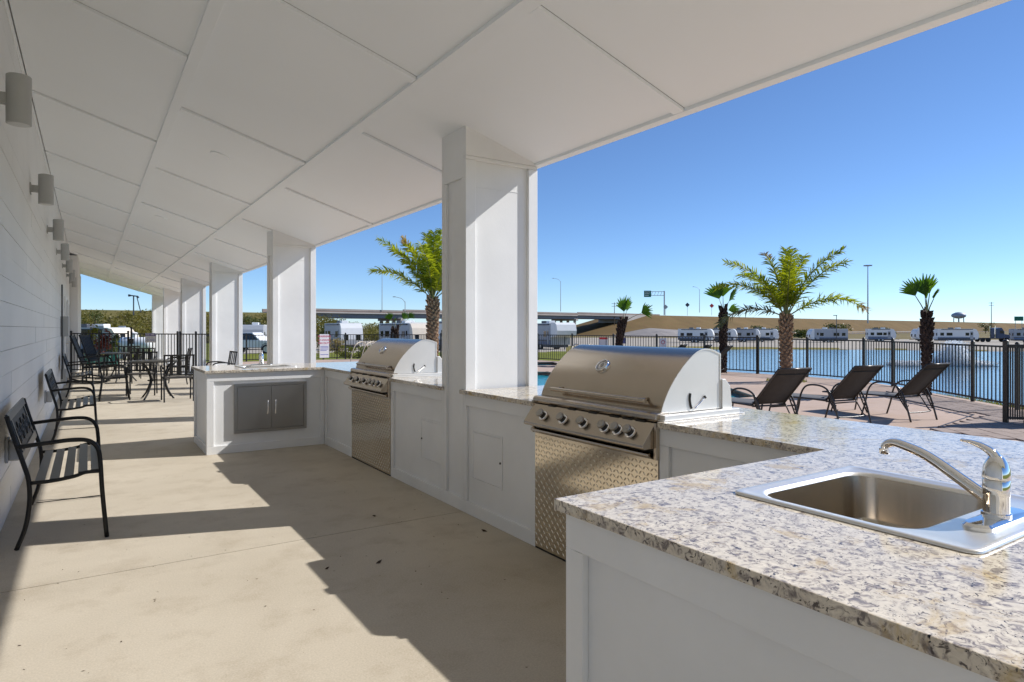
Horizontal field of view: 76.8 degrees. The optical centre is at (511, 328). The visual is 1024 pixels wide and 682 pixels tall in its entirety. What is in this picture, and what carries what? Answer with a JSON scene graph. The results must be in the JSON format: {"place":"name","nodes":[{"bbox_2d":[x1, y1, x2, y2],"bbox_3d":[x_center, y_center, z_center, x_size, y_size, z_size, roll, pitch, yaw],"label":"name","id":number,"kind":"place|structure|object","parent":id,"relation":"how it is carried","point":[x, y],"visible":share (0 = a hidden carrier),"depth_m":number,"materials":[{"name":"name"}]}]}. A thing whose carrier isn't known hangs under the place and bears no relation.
{"place":"outdoors","nodes":[
{"label":"outdoors","id":0,"kind":"place"},
{"bbox_2d":[81,310,318,332],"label":"embankment","id":1,"kind":"structure","parent":0,"point":[109,312],"depth_m":158.04,"materials":[{"name":"green plant"}]},
{"bbox_2d":[81,309,386,342],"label":"embankment scrub","id":2,"kind":"object","parent":1,"relation":"on","point":[374,329],"visible":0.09,"depth_m":156.40,"materials":[{"name":"green plant"}]},
{"bbox_2d":[0,359,565,681],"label":"patio floor","id":3,"kind":"structure","parent":0,"point":[198,564],"depth_m":3.62,"materials":[{"name":"concrete"}]},
{"bbox_2d":[0,0,69,530],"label":"building wall","id":4,"kind":"structure","parent":3,"relation":"on","point":[33,278],"depth_m":5.89,"materials":[{"name":"paint"}]},
{"bbox_2d":[5,437,18,462],"bbox_3d":[-3.590,0.870,4.654,0.083,0.170,0.150,0,0,-33],"label":"outlet cover","id":5,"kind":"object","parent":4,"relation":"attached to","point":[10,453],"visible":0.77,"depth_m":4.60,"materials":[{"name":"grey paint"}]},
{"bbox_2d":[0,72,31,127],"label":"wall sconce","id":6,"kind":"object","parent":4,"relation":"attached to","point":[16,98],"depth_m":3.98,"materials":[{"name":"grey paint"}]},
{"bbox_2d":[30,174,53,205],"bbox_3d":[-4.798,-1.420,6.599,0.199,0.304,0.132,0,0,-33],"label":"wall sconce","id":7,"kind":"object","parent":4,"relation":"attached to","point":[44,188],"depth_m":6.56,"materials":[{"name":"grey paint"}]},
{"bbox_2d":[45,390,52,402],"bbox_3d":[-6.298,0.923,8.785,0.083,0.170,0.150,0,0,-33],"label":"outlet cover","id":8,"kind":"object","parent":4,"relation":"attached to","point":[48,397],"visible":0.89,"depth_m":8.73,"materials":[{"name":"grey paint"}]},
{"bbox_2d":[47,219,63,240],"bbox_3d":[-6.580,-1.420,9.318,0.199,0.304,0.132,0,0,-33],"label":"wall sconce","id":9,"kind":"object","parent":4,"relation":"attached to","point":[57,229],"depth_m":9.28,"materials":[{"name":"grey paint"}]},
{"bbox_2d":[56,243,68,260],"bbox_3d":[-8.334,-1.420,11.994,0.199,0.304,0.132,0,0,-33],"label":"wall sconce","id":10,"kind":"object","parent":4,"relation":"attached to","point":[64,251],"depth_m":11.95,"materials":[{"name":"grey paint"}]},
{"bbox_2d":[60,285,68,381],"bbox_3d":[-9.591,0.105,13.858,0.140,2.070,0.424,0,0,-33],"label":"door","id":11,"kind":"structure","parent":4,"relation":"attached to","point":[64,326],"depth_m":13.76,"materials":[{"name":"grey paint"}]},
{"bbox_2d":[64,296,67,384],"bbox_3d":[-11.157,0.290,16.194,0.078,2.160,1.140,0,0,-33],"label":"door","id":12,"kind":"structure","parent":4,"relation":"attached to","point":[65,307],"depth_m":15.71,"materials":[{"name":"grey paint"}]},
{"bbox_2d":[62,259,72,272],"bbox_3d":[-10.088,-1.420,14.670,0.199,0.304,0.132,0,0,-33],"label":"wall sconce","id":13,"kind":"object","parent":4,"relation":"attached to","point":[68,265],"depth_m":14.64,"materials":[{"name":"grey paint"}]},
{"bbox_2d":[67,300,70,377],"bbox_3d":[-12.637,0.290,18.452,0.078,2.160,1.140,0,0,-33],"label":"door","id":14,"kind":"structure","parent":4,"relation":"attached to","point":[68,337],"depth_m":17.97,"materials":[{"name":"grey paint"}]},
{"bbox_2d":[66,270,74,280],"bbox_3d":[-11.788,-1.420,17.263,0.199,0.304,0.132,0,0,-33],"label":"wall sconce","id":15,"kind":"object","parent":4,"relation":"attached to","point":[71,276],"depth_m":17.22,"materials":[{"name":"grey paint"}]},
{"bbox_2d":[9,0,1010,296],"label":"porch roof","id":16,"kind":"structure","parent":4,"relation":"attached to","point":[319,122],"depth_m":4.75,"materials":[{"name":"paint"}]},
{"bbox_2d":[210,151,229,160],"bbox_3d":[-3.143,-1.861,6.967,0.195,0.074,0.200,0,0,-33],"label":"ceiling speaker","id":17,"kind":"object","parent":16,"relation":"attached to","point":[218,155],"visible":1,"depth_m":6.94,"materials":[{"name":"paint"}]},
{"bbox_2d":[4,398,108,550],"bbox_3d":[-3.219,0.953,4.622,0.548,0.844,1.247,0,0,-33],"label":"metal bench","id":18,"kind":"object","parent":3,"relation":"on","point":[21,427],"visible":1,"depth_m":4.27,"materials":[{"name":"paint"}]},
{"bbox_2d":[44,368,97,444],"bbox_3d":[-5.598,0.953,8.251,0.548,0.844,1.247,0,0,-33],"label":"metal bench","id":19,"kind":"object","parent":3,"relation":"on","point":[52,383],"visible":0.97,"depth_m":7.90,"materials":[{"name":"paint"}]},
{"bbox_2d":[69,255,80,371],"bbox_3d":[-16.192,-0.466,24.002,0.250,3.672,8.700,0,0,-33],"label":"entry bay","id":20,"kind":"object","parent":3,"relation":"on","point":[75,307],"visible":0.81,"depth_m":20.39,"materials":[{"name":"paint"}]},
{"bbox_2d":[62,353,93,397],"bbox_3d":[-9.013,0.953,13.462,0.548,0.844,1.247,0,0,-33],"label":"metal bench","id":21,"kind":"object","parent":3,"relation":"on","point":[66,362],"visible":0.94,"depth_m":13.07,"materials":[{"name":"paint"}]},
{"bbox_2d":[67,335,110,383],"bbox_3d":[-10.571,0.770,16.164,0.848,1.212,0.663,0,0,-25],"label":"chair","id":22,"kind":"object","parent":3,"relation":"on","point":[77,348],"visible":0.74,"depth_m":16.05,"materials":[{"name":"black metal"}]},
{"bbox_2d":[84,324,100,363],"bbox_3d":[-15.998,0.593,24.618,0.576,1.553,0.678,0,0,7],"label":"potted plant","id":23,"kind":"object","parent":3,"relation":"on","point":[94,330],"visible":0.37,"depth_m":24.57,"materials":[{"name":"green plant"}]},
{"bbox_2d":[78,334,116,378],"bbox_3d":[-11.509,0.770,17.975,0.848,1.212,0.663,0,0,-8],"label":"rocking chair","id":24,"kind":"object","parent":3,"relation":"on","point":[88,345],"visible":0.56,"depth_m":17.91,"materials":[{"name":"black metal"}]},
{"bbox_2d":[70,331,129,372],"bbox_3d":[-12.774,0.717,20.016,2.191,1.306,0.087,0,0,13],"label":"metal fence","id":25,"kind":"object","parent":3,"relation":"on","point":[98,333],"visible":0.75,"depth_m":19.99,"materials":[{"name":"metal"}]},
{"bbox_2d":[93,328,112,364],"bbox_3d":[-14.301,0.683,22.595,0.614,1.374,0.579,0,0,-33],"label":"potted plant","id":26,"kind":"object","parent":3,"relation":"on","point":[95,342],"visible":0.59,"depth_m":22.57,"materials":[{"name":"green plant"}]},
{"bbox_2d":[96,354,130,401],"bbox_3d":[-7.665,0.928,12.432,0.550,0.887,0.575,0,0,-33],"label":"patio chair","id":27,"kind":"object","parent":3,"relation":"on","point":[125,376],"visible":1,"depth_m":12.32,"materials":[{"name":"black metal"}]},
{"bbox_2d":[106,334,120,364],"bbox_3d":[-14.944,0.751,24.203,0.531,1.238,0.591,0,0,22],"label":"potted plant","id":28,"kind":"object","parent":3,"relation":"on","point":[112,343],"visible":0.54,"depth_m":24.16,"materials":[{"name":"green plant"}]},
{"bbox_2d":[100,352,141,381],"bbox_3d":[-10.142,1.004,16.787,0.950,0.753,0.950,0,0,34],"label":"patio table","id":29,"kind":"object","parent":3,"relation":"on","point":[115,353],"visible":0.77,"depth_m":16.74,"materials":[{"name":"paint"}]},
{"bbox_2d":[118,346,141,378],"bbox_3d":[-10.508,0.928,17.763,0.575,0.887,0.550,0,0,-33],"label":"patio chair","id":30,"kind":"object","parent":3,"relation":"on","point":[134,350],"visible":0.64,"depth_m":17.90,"materials":[{"name":"black metal"}]},
{"bbox_2d":[125,351,157,396],"bbox_3d":[-7.644,0.928,13.362,0.576,0.887,0.550,0,0,-23],"label":"patio chair","id":31,"kind":"object","parent":3,"relation":"on","point":[144,369],"visible":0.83,"depth_m":13.50,"materials":[{"name":"black metal"}]},
{"bbox_2d":[129,348,154,383],"bbox_3d":[-9.362,0.928,16.383,0.575,0.887,0.550,0,0,-33],"label":"patio chair","id":32,"kind":"object","parent":3,"relation":"on","point":[146,364],"visible":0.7,"depth_m":16.17,"materials":[{"name":"black metal"}]},
{"bbox_2d":[129,327,178,373],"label":"metal gate","id":33,"kind":"structure","parent":3,"relation":"on","point":[131,341],"depth_m":19.43,"materials":[{"name":"metal"}]},
{"bbox_2d":[145,333,155,342],"bbox_3d":[-10.893,0.280,19.464,0.400,0.285,0.009,0,0,17],"label":"fence sign","id":34,"kind":"object","parent":33,"relation":"attached to","point":[150,337],"visible":1,"depth_m":19.46,"materials":[{"name":"grey paint"}]},
{"bbox_2d":[130,359,184,399],"bbox_3d":[-6.987,1.004,12.758,0.950,0.753,0.950,0,0,-33],"label":"patio table","id":35,"kind":"object","parent":3,"relation":"on","point":[142,362],"visible":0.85,"depth_m":12.69,"materials":[{"name":"paint"}]},
{"bbox_2d":[152,294,162,358],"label":"pillar","id":36,"kind":"structure","parent":3,"relation":"on","point":[157,313],"depth_m":28.35,"materials":[{"name":"white paint"}]},
{"bbox_2d":[163,288,179,364],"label":"pillar","id":37,"kind":"structure","parent":3,"relation":"on","point":[171,311],"depth_m":24.11,"materials":[{"name":"white paint"}]},
{"bbox_2d":[160,354,194,402],"bbox_3d":[-6.357,0.928,12.290,0.575,0.887,0.550,0,0,-33],"label":"patio chair","id":38,"kind":"object","parent":3,"relation":"on","point":[178,375],"visible":0.9,"depth_m":12.12,"materials":[{"name":"black metal"}]},
{"bbox_2d":[166,348,191,383],"bbox_3d":[-8.250,0.928,15.991,0.550,0.887,0.576,0,0,-18],"label":"patio chair","id":39,"kind":"object","parent":3,"relation":"on","point":[189,351],"visible":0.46,"depth_m":16.05,"materials":[{"name":"black metal"}]},
{"bbox_2d":[180,278,205,373],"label":"pillar","id":40,"kind":"structure","parent":3,"relation":"on","point":[192,307],"depth_m":19.56,"materials":[{"name":"white paint"}]},
{"bbox_2d":[179,331,208,372],"bbox_3d":[-9.299,0.722,18.984,1.256,1.296,0.076,0,0,20],"label":"metal fence","id":41,"kind":"object","parent":3,"relation":"on","point":[195,334],"visible":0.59,"depth_m":18.96,"materials":[{"name":"metal"}]},
{"bbox_2d":[206,351,237,365],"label":"patio chair","id":42,"kind":"object","parent":3,"relation":"on","point":[230,359],"visible":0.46,"depth_m":13.77,"materials":[{"name":"black metal"}]},
{"bbox_2d":[209,262,242,365],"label":"pillar","id":43,"kind":"structure","parent":3,"relation":"on","point":[225,310],"depth_m":14.86,"materials":[{"name":"white paint"}]},
{"bbox_2d":[267,229,315,363],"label":"pillar","id":44,"kind":"structure","parent":3,"relation":"on","point":[291,299],"depth_m":10.03,"materials":[{"name":"white paint"}]},
{"bbox_2d":[442,126,536,512],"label":"pillar","id":45,"kind":"structure","parent":3,"relation":"on","point":[489,263],"depth_m":5.00,"materials":[{"name":"white paint"}]},
{"bbox_2d":[192,361,1023,681],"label":"outdoor kitchen","id":46,"kind":"object","parent":3,"relation":"on","point":[684,561],"visible":0.97,"depth_m":1.63,"materials":[{"name":"white paint"}]},
{"bbox_2d":[234,364,296,367],"bbox_3d":[-2.975,0.538,7.803,0.606,0.180,0.596,0,0,-33],"label":"sink","id":47,"kind":"object","parent":46,"relation":"in","point":[264,366],"visible":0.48,"depth_m":7.89,"materials":[{"name":"metal"}]},
{"bbox_2d":[251,350,271,364],"bbox_3d":[-3.026,0.359,7.882,0.250,0.184,0.329,0,0,-33],"label":"faucet","id":48,"kind":"object","parent":47,"relation":"on","point":[261,358],"visible":1,"depth_m":7.97,"materials":[{"name":"silver metal"}]},
{"bbox_2d":[344,338,441,397],"bbox_3d":[-1.201,0.377,6.579,0.716,0.543,1.126,0,0,-33],"label":"grill","id":49,"kind":"object","parent":46,"relation":"on","point":[380,362],"visible":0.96,"depth_m":6.25,"materials":[{"name":"metal"}]},
{"bbox_2d":[523,345,744,459],"bbox_3d":[0.647,0.377,3.759,0.716,0.543,1.126,0,0,-33],"label":"grill","id":50,"kind":"object","parent":46,"relation":"on","point":[625,399],"visible":0.98,"depth_m":3.46,"materials":[{"name":"metal"}]},
{"bbox_2d":[735,466,1023,553],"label":"sink","id":51,"kind":"object","parent":46,"relation":"in","point":[934,512],"visible":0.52,"depth_m":1.89,"materials":[{"name":"metal"}]},
{"bbox_2d":[879,438,1023,532],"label":"faucet","id":52,"kind":"object","parent":51,"relation":"on","point":[992,493],"visible":1,"depth_m":1.50,"materials":[{"name":"silver metal"}]},
{"bbox_2d":[80,0,1023,327],"label":"sky","id":53,"kind":"structure","parent":0,"point":[906,155],"materials":[{"name":"blue"}]},
{"bbox_2d":[103,329,1022,362],"bbox_3d":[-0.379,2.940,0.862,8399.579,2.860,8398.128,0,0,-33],"label":"ground","id":54,"kind":"structure","parent":0,"point":[904,337],"depth_m":131.23,"materials":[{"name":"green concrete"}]},
{"bbox_2d":[81,309,108,327],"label":"tree","id":55,"kind":"object","parent":54,"relation":"on","point":[95,317],"visible":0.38,"depth_m":118.87,"materials":[{"name":"green plant"}]},
{"bbox_2d":[81,324,138,353],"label":"travel trailer","id":56,"kind":"object","parent":54,"relation":"on","point":[85,328],"visible":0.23,"depth_m":54.90,"materials":[{"name":"white metal"}]},
{"bbox_2d":[117,332,151,358],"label":"propane tank","id":57,"kind":"object","parent":54,"relation":"on","point":[135,344],"visible":0.21,"depth_m":43.60,"materials":[{"name":"metal"}]},
{"bbox_2d":[243,313,260,324],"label":"tree","id":58,"kind":"object","parent":54,"relation":"on","point":[248,318],"visible":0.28,"depth_m":118.20,"materials":[{"name":"green plant"}]},
{"bbox_2d":[243,332,266,353],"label":"pickup truck","id":59,"kind":"object","parent":54,"relation":"on","point":[260,341],"visible":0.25,"depth_m":57.05,"materials":[{"name":"white metal"}]},
{"bbox_2d":[243,322,266,348],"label":"travel trailer","id":60,"kind":"object","parent":54,"relation":"on","point":[255,327],"visible":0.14,"depth_m":80.18,"materials":[{"name":"white metal"}]},
{"bbox_2d":[329,338,344,358],"bbox_3d":[-10.133,1.309,37.005,1.363,1.585,1.348,0,0,1],"label":"shrub","id":61,"kind":"object","parent":54,"relation":"on","point":[339,342],"visible":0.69,"depth_m":36.97,"materials":[{"name":"green plant"}]},
{"bbox_2d":[324,321,362,349],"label":"travel trailer","id":62,"kind":"object","parent":54,"relation":"on","point":[342,327],"visible":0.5,"depth_m":74.53,"materials":[{"name":"white metal"}]},
{"bbox_2d":[335,346,357,358],"bbox_3d":[-9.043,1.500,35.955,1.539,1.168,1.188,0,0,-33],"label":"shrub","id":63,"kind":"object","parent":54,"relation":"on","point":[341,354],"visible":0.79,"depth_m":35.90,"materials":[{"name":"green plant"}]},
{"bbox_2d":[384,312,414,338],"bbox_3d":[-5.385,0.438,31.133,1.459,2.579,0.525,0,0,-19],"label":"fan palm","id":64,"kind":"object","parent":54,"relation":"on","point":[395,330],"visible":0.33,"depth_m":31.12,"materials":[{"name":"green plant"}]},
{"bbox_2d":[379,321,426,339],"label":"travel trailer","id":65,"kind":"object","parent":54,"relation":"on","point":[407,327],"visible":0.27,"depth_m":75.73,"materials":[{"name":"white metal"}]},
{"bbox_2d":[262,308,659,323],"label":"highway overpass","id":66,"kind":"object","parent":54,"relation":"on","point":[379,315],"visible":0.34,"depth_m":226.19,"materials":[{"name":"concrete"}]},
{"bbox_2d":[537,321,576,348],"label":"travel trailer","id":67,"kind":"object","parent":54,"relation":"on","point":[545,329],"visible":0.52,"depth_m":76.74,"materials":[{"name":"white metal"}]},
{"bbox_2d":[208,359,1022,441],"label":"pool deck","id":68,"kind":"structure","parent":54,"relation":"on","point":[897,415],"depth_m":11.46,"materials":[{"name":"concrete"}]},
{"bbox_2d":[367,228,441,355],"bbox_3d":[-2.357,-0.975,21.103,3.939,4.753,3.451,0,0,-33],"label":"palm tree","id":69,"kind":"object","parent":68,"relation":"on","point":[429,267],"visible":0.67,"depth_m":20.81,"materials":[{"name":"green plant"}]},
{"bbox_2d":[206,333,757,373],"bbox_3d":[-1.724,0.784,25.815,21.218,1.196,6.350,0,0,17],"label":"metal fence","id":70,"kind":"object","parent":68,"relation":"on","point":[704,336],"visible":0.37,"depth_m":26.27,"materials":[{"name":"metal"}]},
{"bbox_2d":[318,334,330,357],"bbox_3d":[-8.291,0.770,28.548,0.559,1.040,0.006,0,0,-33],"label":"fence sign","id":71,"kind":"object","parent":70,"relation":"attached to","point":[324,339],"visible":1,"depth_m":28.55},
{"bbox_2d":[599,337,607,344],"bbox_3d":[3.545,0.500,25.041,0.330,0.340,0.009,0,0,8],"label":"fence sign","id":72,"kind":"object","parent":70,"relation":"attached to","point":[603,340],"visible":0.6,"depth_m":25.04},
{"bbox_2d":[660,338,666,346],"bbox_3d":[5.290,0.510,22.640,0.240,0.340,0.007,0,0,9],"label":"fence sign","id":73,"kind":"object","parent":70,"relation":"attached to","point":[663,342],"visible":0.79,"depth_m":22.64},
{"bbox_2d":[537,361,557,366],"bbox_3d":[0.578,1.370,24.812,3.305,0.030,3.125,0,0,-12],"label":"pool coping","id":74,"kind":"object","parent":68,"relation":"on","point":[546,365],"visible":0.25,"depth_m":24.61,"materials":[{"name":"concrete"}]},
{"bbox_2d":[615,295,652,345],"bbox_3d":[4.519,0.070,24.148,1.513,2.663,0.662,0,0,-11],"label":"fan palm","id":75,"kind":"object","parent":68,"relation":"on","point":[623,305],"visible":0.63,"depth_m":23.96,"materials":[{"name":"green plant"}]},
{"bbox_2d":[537,371,758,398],"bbox_3d":[0.474,1.370,15.466,7.650,0.030,9.749,0,0,-33],"label":"pool coping","id":76,"kind":"object","parent":68,"relation":"on","point":[745,391],"visible":0.17,"depth_m":13.91,"materials":[{"name":"concrete"}]},
{"bbox_2d":[704,281,739,372],"bbox_3d":[6.700,-0.049,20.290,1.172,2.902,0.658,0,0,-12],"label":"fan palm","id":77,"kind":"object","parent":68,"relation":"on","point":[723,332],"visible":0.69,"depth_m":20.24,"materials":[{"name":"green plant"}]},
{"bbox_2d":[720,345,733,372],"bbox_3d":[5.901,0.947,20.071,1.774,0.878,0.643,0,0,37],"label":"sun lounger","id":78,"kind":"object","parent":68,"relation":"on","point":[725,350],"visible":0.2,"depth_m":19.74,"materials":[{"name":"brown metal"}]},
{"bbox_2d":[731,367,811,413],"bbox_3d":[3.343,0.947,9.170,0.643,0.878,1.774,0,0,-21],"label":"sun lounger","id":79,"kind":"object","parent":68,"relation":"on","point":[781,387],"visible":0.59,"depth_m":8.62,"materials":[{"name":"fabric"}]},
{"bbox_2d":[710,245,871,367],"bbox_3d":[7.264,-0.415,16.970,3.698,3.635,2.724,0,0,-33],"label":"palm tree","id":80,"kind":"object","parent":68,"relation":"on","point":[786,296],"visible":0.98,"depth_m":16.82,"materials":[{"name":"green plant"}]},
{"bbox_2d":[768,365,883,422],"bbox_3d":[4.612,0.947,9.758,0.643,0.878,1.774,0,0,-22],"label":"sun lounger","id":81,"kind":"object","parent":68,"relation":"on","point":[853,383],"visible":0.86,"depth_m":9.24,"materials":[{"name":"fabric"}]},
{"bbox_2d":[822,363,950,421],"bbox_3d":[5.875,0.947,10.261,0.643,0.878,1.774,0,0,-25],"label":"sun lounger","id":82,"kind":"object","parent":68,"relation":"on","point":[921,380],"visible":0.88,"depth_m":9.78,"materials":[{"name":"dark brown mesh fabric"},{"name":"black metal"}]},
{"bbox_2d":[757,336,1019,409],"bbox_3d":[8.618,0.804,14.793,1.358,1.156,10.157,0,0,-5],"label":"metal fence","id":83,"kind":"object","parent":68,"relation":"on","point":[971,371],"visible":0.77,"depth_m":14.32,"materials":[{"name":"metal"}]},
{"bbox_2d":[899,274,939,395],"bbox_3d":[8.521,0.123,13.409,0.898,2.559,0.580,0,0,-33],"label":"fan palm","id":84,"kind":"object","parent":68,"relation":"on","point":[925,286],"visible":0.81,"depth_m":13.33,"materials":[{"name":"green plant"}]},
{"bbox_2d":[678,327,718,342],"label":"travel trailer","id":85,"kind":"object","parent":54,"relation":"on","point":[692,331],"visible":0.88,"depth_m":148.95,"materials":[{"name":"white metal"}]},
{"bbox_2d":[709,327,741,341],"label":"travel trailer","id":86,"kind":"object","parent":54,"relation":"on","point":[732,332],"visible":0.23,"depth_m":151.06,"materials":[{"name":"white metal"}]},
{"bbox_2d":[732,327,760,341],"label":"travel trailer","id":87,"kind":"object","parent":54,"relation":"on","point":[745,332],"visible":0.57,"depth_m":154.56,"materials":[{"name":"white metal"}]},
{"bbox_2d":[755,328,778,341],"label":"travel trailer","id":88,"kind":"object","parent":54,"relation":"on","point":[769,333],"visible":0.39,"depth_m":156.19,"materials":[{"name":"white metal"}]},
{"bbox_2d":[794,329,807,338],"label":"tree","id":89,"kind":"object","parent":54,"relation":"on","point":[802,332],"visible":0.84,"depth_m":210.25,"materials":[{"name":"green plant"}]},
{"bbox_2d":[806,327,847,341],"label":"travel trailer","id":90,"kind":"object","parent":54,"relation":"on","point":[826,333],"visible":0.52,"depth_m":150.77,"materials":[{"name":"white metal"}]},
{"bbox_2d":[823,323,851,330],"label":"tree","id":91,"kind":"object","parent":54,"relation":"on","point":[839,326],"visible":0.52,"depth_m":211.79,"materials":[{"name":"green plant"}]},
{"bbox_2d":[865,328,898,340],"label":"travel trailer","id":92,"kind":"object","parent":54,"relation":"on","point":[880,334],"visible":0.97,"depth_m":164.93,"materials":[{"name":"white metal"}]},
{"bbox_2d":[909,328,920,340],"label":"travel trailer","id":93,"kind":"object","parent":54,"relation":"on","point":[914,334],"visible":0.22,"depth_m":162.66,"materials":[{"name":"white metal"}]},
{"bbox_2d":[933,328,978,341],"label":"travel trailer","id":94,"kind":"object","parent":54,"relation":"on","point":[956,334],"visible":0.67,"depth_m":155.85,"materials":[{"name":"white metal"}]},
{"bbox_2d":[951,312,966,321],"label":"water tower","id":95,"kind":"structure","parent":54,"relation":"on","point":[958,315],"depth_m":895.38,"materials":[{"name":"metal"}]},
{"bbox_2d":[932,392,1011,406],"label":"curb","id":96,"kind":"structure","parent":54,"relation":"on","point":[981,400],"depth_m":13.25,"materials":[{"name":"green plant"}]},
{"bbox_2d":[977,322,994,333],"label":"tree","id":97,"kind":"object","parent":54,"relation":"on","point":[985,327],"visible":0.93,"depth_m":419.92,"materials":[{"name":"green plant"}]},
{"bbox_2d":[975,326,1009,341],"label":"semi truck","id":98,"kind":"object","parent":54,"relation":"on","point":[997,333],"visible":0.92,"depth_m":155.00,"materials":[{"name":"blue paint"}]},
{"bbox_2d":[1009,328,1023,341],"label":"travel trailer","id":99,"kind":"object","parent":54,"relation":"on","point":[1016,334],"visible":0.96,"depth_m":155.62,"materials":[{"name":"white metal"}]},
{"bbox_2d":[537,375,746,397],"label":"pool water","id":100,"kind":"structure","parent":0,"point":[541,379],"depth_m":17.60,"materials":[{"name":"teal liquid"}]},
{"bbox_2d":[576,315,1023,334],"bbox_3d":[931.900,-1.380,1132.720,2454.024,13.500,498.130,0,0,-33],"label":"embankment","id":101,"kind":"structure","parent":0,"point":[593,327],"depth_m":371.29,"materials":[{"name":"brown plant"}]},
{"bbox_2d":[609,328,677,336],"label":"ramp apron","id":102,"kind":"object","parent":101,"relation":"on","point":[655,331],"visible":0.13,"depth_m":262.07,"materials":[{"name":"concrete"}]},
{"bbox_2d":[644,291,664,314],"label":"highway sign","id":103,"kind":"object","parent":101,"relation":"on","point":[647,294],"visible":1,"depth_m":271.75,"materials":[{"name":"metal"}]},
{"bbox_2d":[714,349,1011,404],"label":"lake water","id":104,"kind":"structure","parent":0,"point":[768,360],"depth_m":58.21,"materials":[{"name":"blue liquid"}]},
{"bbox_2d":[882,340,998,366],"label":"lake fountain","id":105,"kind":"object","parent":104,"relation":"on","point":[956,342],"visible":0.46,"depth_m":59.28,"materials":[{"name":"liquid"}]},
{"bbox_2d":[863,265,871,322],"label":"mast light","id":106,"kind":"object","parent":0,"point":[867,294],"visible":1,"depth_m":329.84,"materials":[{"name":"metal"}]},
{"bbox_2d":[878,391,1023,441],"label":"paver path","id":107,"kind":"structure","parent":0,"point":[991,424],"depth_m":9.41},
{"bbox_2d":[1002,339,1023,422],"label":"metal fence","id":108,"kind":"object","parent":107,"relation":"on","point":[1006,345],"visible":0.98,"depth_m":9.37,"materials":[{"name":"metal"}]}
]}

